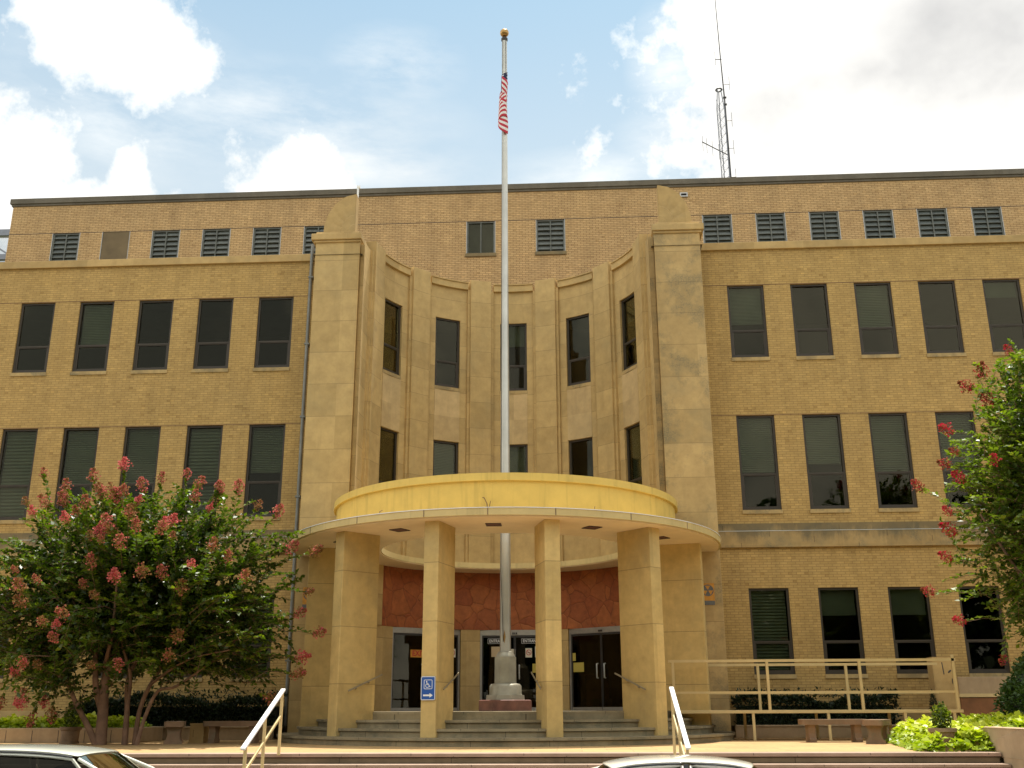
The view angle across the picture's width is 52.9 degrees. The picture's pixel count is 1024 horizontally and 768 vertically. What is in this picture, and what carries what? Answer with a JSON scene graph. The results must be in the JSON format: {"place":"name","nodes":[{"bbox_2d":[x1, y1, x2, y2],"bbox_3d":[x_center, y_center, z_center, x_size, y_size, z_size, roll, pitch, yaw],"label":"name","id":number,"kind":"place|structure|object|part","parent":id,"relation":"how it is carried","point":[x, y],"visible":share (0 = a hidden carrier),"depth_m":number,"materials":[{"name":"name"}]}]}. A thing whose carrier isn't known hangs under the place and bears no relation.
{"place":"outdoors","nodes":[
{"label":"outdoors","id":0,"kind":"place"},
{"bbox_2d":[0,737,1003,763],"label":"plaza","id":1,"kind":"structure","parent":0,"point":[746,745],"depth_m":19.48,"materials":[{"name":"beige concrete"}]},
{"bbox_2d":[59,708,81,743],"bbox_3d":[-9.915,7.673,23.148,0.470,0.788,0.480,-1,-18,3],"label":"planter pot","id":2,"kind":"object","parent":1,"relation":"on","point":[70,735],"visible":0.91,"depth_m":23.00,"materials":[{"name":"beige concrete"}]},
{"bbox_2d":[0,726,162,742],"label":"planter wall","id":3,"kind":"structure","parent":1,"relation":"on","point":[32,735],"depth_m":23.69,"materials":[{"name":"concrete"}]},
{"bbox_2d":[47,726,273,739],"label":"planter kerb","id":4,"kind":"structure","parent":1,"relation":"on","point":[233,732],"depth_m":25.27,"materials":[{"name":"concrete"}]},
{"bbox_2d":[0,456,326,744],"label":"crape myrtle","id":5,"kind":"object","parent":1,"relation":"on","point":[126,588],"visible":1,"depth_m":22.36,"materials":[{"name":"green plant"}]},
{"bbox_2d":[163,721,185,743],"bbox_3d":[-7.503,7.748,22.884,0.420,0.470,1.150,4,-18,-14],"label":"concrete bench","id":6,"kind":"object","parent":1,"relation":"on","point":[174,729],"visible":0.98,"depth_m":22.47,"materials":[{"name":"concrete"}]},
{"bbox_2d":[188,723,208,742],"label":"stone block","id":7,"kind":"structure","parent":1,"relation":"on","point":[199,732],"depth_m":23.29,"materials":[{"name":"stone"}]},
{"bbox_2d":[203,721,262,742],"bbox_3d":[-6.263,7.843,23.202,1.360,0.470,0.420,-2,-18,5],"label":"concrete bench","id":8,"kind":"object","parent":1,"relation":"on","point":[214,728],"visible":0.66,"depth_m":23.08,"materials":[{"name":"concrete"}]},
{"bbox_2d":[0,168,1023,746],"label":"office building","id":9,"kind":"structure","parent":1,"relation":"on","point":[744,396],"depth_m":29.58,"materials":[{"name":"beige brick"}]},
{"bbox_2d":[0,598,8,682],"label":"window","id":10,"kind":"structure","parent":9,"relation":"in","point":[1,677],"depth_m":28.17,"materials":[{"name":"black glass"}]},
{"bbox_2d":[0,229,9,260],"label":"rooftop screen","id":11,"kind":"object","parent":9,"relation":"on","point":[4,233],"visible":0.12,"depth_m":40.97,"materials":[{"name":"grey metal"}]},
{"bbox_2d":[0,429,37,523],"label":"window","id":12,"kind":"structure","parent":9,"relation":"in","point":[21,443],"depth_m":29.62,"materials":[{"name":"grey glass"}]},
{"bbox_2d":[10,303,55,376],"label":"window","id":13,"kind":"structure","parent":9,"relation":"in","point":[15,372],"depth_m":30.62,"materials":[{"name":"brown metal"}]},
{"bbox_2d":[29,600,71,682],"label":"window","id":14,"kind":"structure","parent":9,"relation":"in","point":[68,603],"depth_m":27.91,"materials":[{"name":"black glass"}]},
{"bbox_2d":[49,233,80,260],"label":"louvre window","id":15,"kind":"structure","parent":9,"relation":"in","point":[64,247],"depth_m":36.84,"materials":[{"name":"grey metal"}]},
{"bbox_2d":[51,428,98,522],"bbox_3d":[-12.418,2.611,29.401,1.083,2.774,0.258,-1,-18,3],"label":"window","id":16,"kind":"structure","parent":9,"relation":"in","point":[82,442],"depth_m":29.63,"materials":[{"name":"grey glass"}]},
{"bbox_2d":[70,302,114,374],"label":"window","id":17,"kind":"structure","parent":9,"relation":"in","point":[98,316],"depth_m":30.80,"materials":[{"name":"grey metal"}]},
{"bbox_2d":[99,232,129,259],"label":"window","id":18,"kind":"structure","parent":9,"relation":"in","point":[114,245],"depth_m":36.68,"materials":[{"name":"beige metal"}]},
{"bbox_2d":[98,640,136,681],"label":"window","id":19,"kind":"structure","parent":9,"relation":"in","point":[99,677],"depth_m":27.57,"materials":[{"name":"brown metal"}]},
{"bbox_2d":[119,427,160,519],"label":"window","id":20,"kind":"structure","parent":9,"relation":"in","point":[143,449],"depth_m":29.56,"materials":[{"name":"grey glass"}]},
{"bbox_2d":[130,300,173,373],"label":"window","id":21,"kind":"structure","parent":9,"relation":"in","point":[152,370],"depth_m":30.42,"materials":[{"name":"brown metal"}]},
{"bbox_2d":[150,230,180,257],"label":"louvre window","id":22,"kind":"structure","parent":9,"relation":"in","point":[164,244],"depth_m":36.65,"materials":[{"name":"grey metal"}]},
{"bbox_2d":[162,609,202,681],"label":"window","id":23,"kind":"structure","parent":9,"relation":"in","point":[199,678],"depth_m":27.41,"materials":[{"name":"brown metal"}]},
{"bbox_2d":[182,425,222,521],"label":"window","id":24,"kind":"structure","parent":9,"relation":"in","point":[205,448],"depth_m":29.41,"materials":[{"name":"grey glass"}]},
{"bbox_2d":[191,299,233,372],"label":"window","id":25,"kind":"structure","parent":9,"relation":"in","point":[196,369],"depth_m":30.33,"materials":[{"name":"metal"}]},
{"bbox_2d":[200,229,230,256],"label":"louvre window","id":26,"kind":"structure","parent":9,"relation":"in","point":[215,242],"depth_m":36.56,"materials":[{"name":"grey metal"}]},
{"bbox_2d":[229,593,273,681],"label":"window","id":27,"kind":"structure","parent":9,"relation":"in","point":[260,643],"depth_m":27.66,"materials":[{"name":"black glass"}]},
{"bbox_2d":[241,424,285,520],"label":"window","id":28,"kind":"structure","parent":9,"relation":"in","point":[268,442],"depth_m":29.34,"materials":[{"name":"grey glass"}]},
{"bbox_2d":[251,227,281,254],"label":"louvre window","id":29,"kind":"structure","parent":9,"relation":"in","point":[265,241],"depth_m":36.46,"materials":[{"name":"grey metal"}]},
{"bbox_2d":[253,297,293,371],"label":"window","id":30,"kind":"structure","parent":9,"relation":"in","point":[257,367],"depth_m":30.23,"materials":[{"name":"metal"}]},
{"bbox_2d":[302,587,306,607],"bbox_3d":[-5.305,5.588,26.890,0.330,0.550,0.012,-1,-18,3],"label":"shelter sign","id":31,"kind":"object","parent":9,"relation":"attached to","point":[304,601],"visible":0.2,"depth_m":26.88,"materials":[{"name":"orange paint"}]},
{"bbox_2d":[302,226,323,253],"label":"louvre window","id":32,"kind":"structure","parent":9,"relation":"in","point":[308,231],"depth_m":36.41,"materials":[{"name":"grey metal"}]},
{"bbox_2d":[379,427,396,482],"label":"window","id":33,"kind":"structure","parent":9,"relation":"in","point":[384,429],"depth_m":30.27,"materials":[{"name":"brown metal"}]},
{"bbox_2d":[382,299,400,379],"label":"window","id":34,"kind":"structure","parent":9,"relation":"in","point":[395,374],"depth_m":31.21,"materials":[{"name":"brown metal"}]},
{"bbox_2d":[410,650,421,657],"bbox_3d":[-2.654,7.653,29.216,0.520,0.210,0.010,12,-21,-33],"label":"exit sign","id":35,"kind":"object","parent":9,"relation":"attached to","point":[415,653],"visible":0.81,"depth_m":29.18,"materials":[{"name":"orange paint"}]},
{"bbox_2d":[390,627,459,710],"bbox_3d":[-2.452,8.102,29.213,2.260,2.270,0.159,12,-21,-33],"label":"entrance door","id":36,"kind":"structure","parent":9,"relation":"in","point":[406,670],"depth_m":28.94,"materials":[{"name":"grey glass"}]},
{"bbox_2d":[421,676,435,699],"bbox_3d":[-1.718,6.225,21.064,0.316,0.470,0.008,-6,-18,17],"label":"accessible sign","id":37,"kind":"object","parent":9,"relation":"attached to","point":[427,687],"visible":1,"depth_m":21.06,"materials":[{"name":"blue metal"}]},
{"bbox_2d":[433,440,457,475],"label":"window","id":38,"kind":"structure","parent":9,"relation":"in","point":[443,453],"depth_m":31.57,"materials":[{"name":"grey glass"}]},
{"bbox_2d":[434,317,459,391],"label":"window","id":39,"kind":"structure","parent":9,"relation":"in","point":[437,385],"depth_m":32.39,"materials":[{"name":"brown metal"}]},
{"bbox_2d":[465,221,495,256],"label":"window","id":40,"kind":"structure","parent":9,"relation":"in","point":[480,236],"depth_m":36.06,"materials":[{"name":"grey glass"}]},
{"bbox_2d":[488,639,499,643],"bbox_3d":[-0.415,7.551,30.218,0.600,0.150,0.008,-1,-18,3],"label":"entrance sign","id":41,"kind":"object","parent":9,"relation":"attached to","point":[493,641],"visible":0.56,"depth_m":30.22,"materials":[{"name":"metal"}]},
{"bbox_2d":[491,647,499,656],"bbox_3d":[-0.479,7.839,30.133,0.250,0.290,0.004,-1,-18,3],"label":"paper notice","id":42,"kind":"object","parent":9,"relation":"attached to","point":[495,651],"visible":0.79,"depth_m":30.14,"materials":[{"name":"beige paper"}]},
{"bbox_2d":[479,28,531,710],"bbox_3d":[-0.197,-1.377,28.636,1.293,19.970,1.293,-1,-18,3],"label":"flagpole","id":43,"kind":"object","parent":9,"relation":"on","point":[505,691],"visible":0.97,"depth_m":26.74,"materials":[{"name":"white metal"}]},
{"bbox_2d":[498,72,507,133],"bbox_3d":[-0.252,-8.688,30.867,0.305,2.722,0.225,15,-23,-41],"label":"flag","id":44,"kind":"object","parent":43,"relation":"hanging from","point":[502,121],"visible":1,"depth_m":30.67,"materials":[{"name":"fabric"}]},
{"bbox_2d":[480,630,535,710],"bbox_3d":[0.087,8.321,29.939,2.040,2.270,0.159,-1,-18,3],"label":"entrance door","id":45,"kind":"structure","parent":9,"relation":"in","point":[524,677],"depth_m":30.02,"materials":[{"name":"black glass"}]},
{"bbox_2d":[500,324,527,393],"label":"window","id":46,"kind":"structure","parent":9,"relation":"in","point":[517,335],"depth_m":33.14,"materials":[{"name":"brown metal"}]},
{"bbox_2d":[500,445,527,472],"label":"window","id":47,"kind":"structure","parent":9,"relation":"in","point":[518,457],"depth_m":32.01,"materials":[{"name":"grey glass"}]},
{"bbox_2d":[521,638,535,643],"bbox_3d":[0.573,7.531,30.167,0.600,0.150,0.008,-1,-18,3],"label":"entrance sign","id":48,"kind":"object","parent":9,"relation":"attached to","point":[528,640],"visible":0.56,"depth_m":30.17,"materials":[{"name":"metal"}]},
{"bbox_2d":[525,648,531,656],"bbox_3d":[0.490,7.853,30.071,0.190,0.260,0.006,-1,-18,3],"label":"no smoking sign","id":49,"kind":"object","parent":9,"relation":"attached to","point":[528,652],"visible":1,"depth_m":30.07,"materials":[{"name":"white paper"}]},
{"bbox_2d":[532,664,535,672],"bbox_3d":[0.741,8.263,29.928,0.290,0.250,0.004,-1,-18,3],"label":"paper notice","id":50,"kind":"object","parent":9,"relation":"attached to","point":[534,667],"visible":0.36,"depth_m":29.93,"materials":[{"name":"yellow paper"}]},
{"bbox_2d":[535,219,566,254],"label":"louvre window","id":51,"kind":"structure","parent":9,"relation":"in","point":[550,234],"depth_m":35.89,"materials":[{"name":"grey metal"}]},
{"bbox_2d":[573,662,583,671],"bbox_3d":[1.911,8.119,29.502,0.380,0.260,0.009,-15,-23,39],"label":"paper notice","id":52,"kind":"object","parent":9,"relation":"attached to","point":[578,667],"visible":1,"depth_m":29.49,"materials":[{"name":"yellow paper"}]},
{"bbox_2d":[566,314,590,389],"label":"window","id":53,"kind":"structure","parent":9,"relation":"in","point":[571,385],"depth_m":32.20,"materials":[{"name":"brown metal"}]},
{"bbox_2d":[569,437,593,476],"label":"window","id":54,"kind":"structure","parent":9,"relation":"in","point":[586,439],"depth_m":31.40,"materials":[{"name":"brown metal"}]},
{"bbox_2d":[569,626,622,709],"bbox_3d":[2.525,8.001,28.954,2.260,2.270,0.159,-15,-23,39],"label":"entrance door","id":55,"kind":"structure","parent":9,"relation":"in","point":[597,687],"depth_m":29.09,"materials":[{"name":"black glass"}]},
{"bbox_2d":[621,293,636,374],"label":"window","id":56,"kind":"structure","parent":9,"relation":"in","point":[630,304],"depth_m":30.99,"materials":[{"name":"brown metal"}]},
{"bbox_2d":[626,422,641,482],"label":"window","id":57,"kind":"structure","parent":9,"relation":"in","point":[636,445],"depth_m":29.79,"materials":[{"name":"brown metal"}]},
{"bbox_2d":[703,583,714,604],"bbox_3d":[5.019,5.380,26.352,0.330,0.550,0.012,-1,-18,3],"label":"shelter sign","id":58,"kind":"object","parent":9,"relation":"attached to","point":[709,596],"visible":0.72,"depth_m":26.35,"materials":[{"name":"metal"}]},
{"bbox_2d":[702,215,732,242],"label":"louvre window","id":59,"kind":"structure","parent":9,"relation":"in","point":[717,228],"depth_m":35.64,"materials":[{"name":"grey metal"}]},
{"bbox_2d":[727,285,769,360],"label":"window","id":60,"kind":"structure","parent":9,"relation":"in","point":[744,305],"depth_m":29.82,"materials":[{"name":"metal"}]},
{"bbox_2d":[736,415,782,513],"bbox_3d":[6.793,2.223,28.401,1.083,2.774,0.258,-1,-18,3],"label":"window","id":61,"kind":"structure","parent":9,"relation":"in","point":[754,436],"depth_m":28.57,"materials":[{"name":"grey glass"}]},
{"bbox_2d":[755,213,786,241],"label":"louvre window","id":62,"kind":"structure","parent":9,"relation":"in","point":[769,227],"depth_m":35.54,"materials":[{"name":"grey metal"}]},
{"bbox_2d":[748,588,796,678],"bbox_3d":[6.810,6.543,27.041,1.083,2.309,0.258,-1,-18,3],"label":"window","id":63,"kind":"structure","parent":9,"relation":"in","point":[775,638],"depth_m":27.13,"materials":[{"name":"black glass"}]},
{"bbox_2d":[790,284,834,359],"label":"window","id":64,"kind":"structure","parent":9,"relation":"in","point":[805,356],"depth_m":29.42,"materials":[{"name":"brown metal"}]},
{"bbox_2d":[808,212,840,239],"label":"louvre window","id":65,"kind":"structure","parent":9,"relation":"in","point":[823,225],"depth_m":35.45,"materials":[{"name":"grey metal"}]},
{"bbox_2d":[802,414,850,512],"bbox_3d":[8.605,2.187,28.307,1.083,2.774,0.258,-1,-18,3],"label":"window","id":66,"kind":"structure","parent":9,"relation":"in","point":[820,432],"depth_m":28.50,"materials":[{"name":"grey glass"}]},
{"bbox_2d":[818,587,867,677],"bbox_3d":[8.621,6.507,26.947,1.083,2.309,0.258,-1,-18,3],"label":"window","id":67,"kind":"structure","parent":9,"relation":"in","point":[832,601],"depth_m":27.20,"materials":[{"name":"black glass"}]},
{"bbox_2d":[854,282,900,358],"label":"window","id":68,"kind":"structure","parent":9,"relation":"in","point":[872,307],"depth_m":29.61,"materials":[{"name":"grey metal"}]},
{"bbox_2d":[862,210,895,238],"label":"louvre window","id":69,"kind":"structure","parent":9,"relation":"in","point":[877,224],"depth_m":35.35,"materials":[{"name":"grey metal"}]},
{"bbox_2d":[868,413,919,511],"bbox_3d":[10.416,2.150,28.213,1.083,2.774,0.258,-1,-18,3],"label":"window","id":70,"kind":"structure","parent":9,"relation":"in","point":[886,429],"depth_m":28.39,"materials":[{"name":"grey glass"}]},
{"bbox_2d":[887,587,935,677],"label":"window","id":71,"kind":"structure","parent":9,"relation":"in","point":[902,600],"depth_m":27.09,"materials":[{"name":"black glass"}]},
{"bbox_2d":[916,208,950,236],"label":"louvre window","id":72,"kind":"structure","parent":9,"relation":"in","point":[931,222],"depth_m":35.26,"materials":[{"name":"grey metal"}]},
{"bbox_2d":[918,281,966,356],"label":"window","id":73,"kind":"structure","parent":9,"relation":"in","point":[945,353],"depth_m":29.23,"materials":[{"name":"brown metal"}]},
{"bbox_2d":[935,412,986,510],"bbox_3d":[12.228,2.113,28.118,1.083,2.774,0.258,-1,-18,3],"label":"window","id":74,"kind":"structure","parent":9,"relation":"in","point":[959,421],"depth_m":28.40,"materials":[{"name":"grey glass"}]},
{"bbox_2d":[958,586,1011,676],"bbox_3d":[12.241,6.419,26.711,1.083,2.309,0.160,-1,-18,3],"label":"window","id":75,"kind":"structure","parent":9,"relation":"in","point":[1004,672],"depth_m":26.55,"materials":[{"name":"black glass"}]},
{"bbox_2d":[971,207,1004,235],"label":"louvre window","id":76,"kind":"structure","parent":9,"relation":"in","point":[987,221],"depth_m":35.16,"materials":[{"name":"grey metal"}]},
{"bbox_2d":[982,279,1023,355],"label":"window","id":77,"kind":"structure","parent":9,"relation":"in","point":[991,288],"depth_m":29.55,"materials":[{"name":"brown metal"}]},
{"bbox_2d":[734,725,896,737],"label":"planter kerb","id":78,"kind":"structure","parent":1,"relation":"on","point":[790,731],"depth_m":25.32,"materials":[{"name":"concrete"}]},
{"bbox_2d":[668,655,963,740],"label":"ramp railing","id":79,"kind":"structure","parent":1,"relation":"on","point":[768,692],"depth_m":23.74,"materials":[{"name":"beige metal"}]},
{"bbox_2d":[798,719,865,742],"bbox_3d":[6.940,7.487,22.228,1.420,0.470,0.420,-1,-17,1],"label":"concrete bench","id":80,"kind":"object","parent":1,"relation":"on","point":[854,724],"visible":0.86,"depth_m":22.09,"materials":[{"name":"brown concrete"}]},
{"bbox_2d":[862,719,890,743],"bbox_3d":[7.614,7.232,21.429,0.420,0.470,1.150,-9,-19,26],"label":"concrete bench","id":81,"kind":"object","parent":1,"relation":"on","point":[877,730],"visible":0.94,"depth_m":21.05,"materials":[{"name":"brown concrete"}]},
{"bbox_2d":[929,689,937,708],"bbox_3d":[10.289,7.710,25.168,0.269,0.510,0.263,-9,-19,25],"label":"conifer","id":82,"kind":"object","parent":1,"relation":"on","point":[933,699],"visible":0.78,"depth_m":25.14,"materials":[{"name":"green plant"}]},
{"bbox_2d":[928,701,956,750],"bbox_3d":[7.437,5.909,17.813,0.474,0.823,0.470,-1,-18,3],"label":"potted plant","id":83,"kind":"object","parent":1,"relation":"on","point":[939,713],"visible":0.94,"depth_m":17.75,"materials":[{"name":"green plant"}]},
{"bbox_2d":[885,714,1010,751],"bbox_3d":[8.236,6.612,19.477,2.648,0.714,5.080,-1,-18,3],"label":"ground cover","id":84,"kind":"object","parent":1,"relation":"on","point":[911,734],"visible":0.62,"depth_m":17.91,"materials":[{"name":"green plant"}]},
{"bbox_2d":[957,677,1006,717],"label":"wall","id":85,"kind":"structure","parent":1,"relation":"on","point":[977,695],"depth_m":25.42,"materials":[{"name":"concrete"}]},
{"bbox_2d":[927,657,960,708],"bbox_3d":[10.764,7.457,25.676,0.560,1.240,0.425,-1,-18,3],"label":"railing","id":86,"kind":"object","parent":85,"relation":"attached to","point":[939,679],"visible":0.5,"depth_m":25.52,"materials":[{"name":"metal"}]},
{"bbox_3d":[10.754,7.404,25.493,0.500,1.130,0.006,-1,-18,3],"label":"cabinet door","id":87,"kind":"part","parent":86,"relation":"part of","materials":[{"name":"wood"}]},
{"bbox_2d":[0,0,1023,261],"label":"sky","id":88,"kind":"structure","parent":0,"point":[98,97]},
{"bbox_2d":[702,1,735,177],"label":"radio tower","id":89,"kind":"structure","parent":0,"point":[726,129],"depth_m":45.07,"materials":[{"name":"grey metal"}]},
{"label":"planting soil","id":90,"kind":"structure","parent":0,"visible":0},
{"bbox_2d":[0,711,152,727],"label":"ground cover","id":91,"kind":"object","parent":90,"relation":"on","point":[15,721],"visible":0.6,"depth_m":24.28,"materials":[{"name":"green plant"}]},
{"bbox_2d":[67,688,288,726],"bbox_3d":[-8.483,8.313,26.367,5.481,1.033,1.610,-1,-18,3],"label":"hedge","id":92,"kind":"object","parent":90,"relation":"on","point":[196,709],"visible":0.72,"depth_m":25.74,"materials":[{"name":"green plant"}]},
{"bbox_2d":[731,686,902,724],"bbox_3d":[7.628,8.147,25.923,4.184,1.050,0.863,-1,-18,3],"label":"hedge","id":93,"kind":"object","parent":90,"relation":"on","point":[812,703],"visible":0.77,"depth_m":25.68,"materials":[{"name":"green plant"}]},
{"label":"road","id":94,"kind":"structure","parent":0,"visible":0},
{"bbox_2d":[0,744,153,767],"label":"parked car","id":95,"kind":"object","parent":94,"relation":"on","point":[42,756],"visible":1,"depth_m":12.04,"materials":[{"name":"silver metal"}]},
{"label":"side window","id":96,"kind":"part","parent":95,"relation":"part of","materials":[{"name":"black glass"}]},
{"bbox_3d":[-5.345,4.520,11.772,1.671,0.572,0.285,-1,-18,3],"label":"window frame","id":97,"kind":"part","parent":95,"relation":"part of","materials":[{"name":"silver metal"}]},
{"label":"side window","id":98,"kind":"part","parent":95,"relation":"part of","materials":[{"name":"glass"}]},
{"bbox_2d":[593,755,756,767],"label":"parked car","id":99,"kind":"object","parent":94,"relation":"on","point":[673,761],"visible":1,"depth_m":11.63,"materials":[{"name":"beige paint"}]},
{"bbox_3d":[1.410,4.492,11.386,1.007,0.520,0.286,-1,-18,3],"label":"window frame","id":100,"kind":"part","parent":99,"relation":"part of","materials":[{"name":"beige paint"}]},
{"bbox_3d":[2.597,4.469,11.322,1.241,0.519,0.282,-1,-18,3],"label":"window frame","id":101,"kind":"part","parent":99,"relation":"part of","materials":[{"name":"beige paint"}]},
{"label":"ground","id":102,"kind":"structure","parent":0,"visible":0},
{"bbox_2d":[121,751,1010,767],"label":"plaza steps","id":103,"kind":"structure","parent":102,"relation":"on","point":[827,759],"depth_m":17.10,"materials":[{"name":"concrete"}]},
{"bbox_2d":[240,689,284,767],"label":"stair railing","id":104,"kind":"object","parent":103,"relation":"on","point":[263,720],"visible":1,"depth_m":16.62,"materials":[{"name":"beige metal"}]},
{"bbox_2d":[669,687,690,754],"bbox_3d":[2.639,5.697,15.864,0.075,2.029,2.643,-1,-17,2],"label":"stair railing","id":105,"kind":"object","parent":103,"relation":"on","point":[680,729],"visible":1,"depth_m":16.40,"materials":[{"name":"beige metal"}]},
{"bbox_2d":[970,726,1023,767],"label":"raised planter","id":106,"kind":"object","parent":102,"relation":"on","point":[1008,743],"visible":0.38,"depth_m":16.58,"materials":[{"name":"concrete"}]},
{"bbox_2d":[910,338,1023,665],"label":"crape myrtle","id":107,"kind":"object","parent":106,"relation":"on","point":[1002,489],"visible":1,"depth_m":20.57,"materials":[{"name":"green plant"}]},
{"bbox_2d":[951,710,1023,727],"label":"ground cover","id":108,"kind":"object","parent":106,"relation":"in","point":[1016,719],"visible":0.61,"depth_m":18.14,"materials":[{"name":"green plant"}]},
{"bbox_2d":[992,651,1023,714],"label":"clipped shrub","id":109,"kind":"object","parent":106,"relation":"in","point":[1011,698],"visible":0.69,"depth_m":18.57,"materials":[{"name":"green plant"}]}
]}

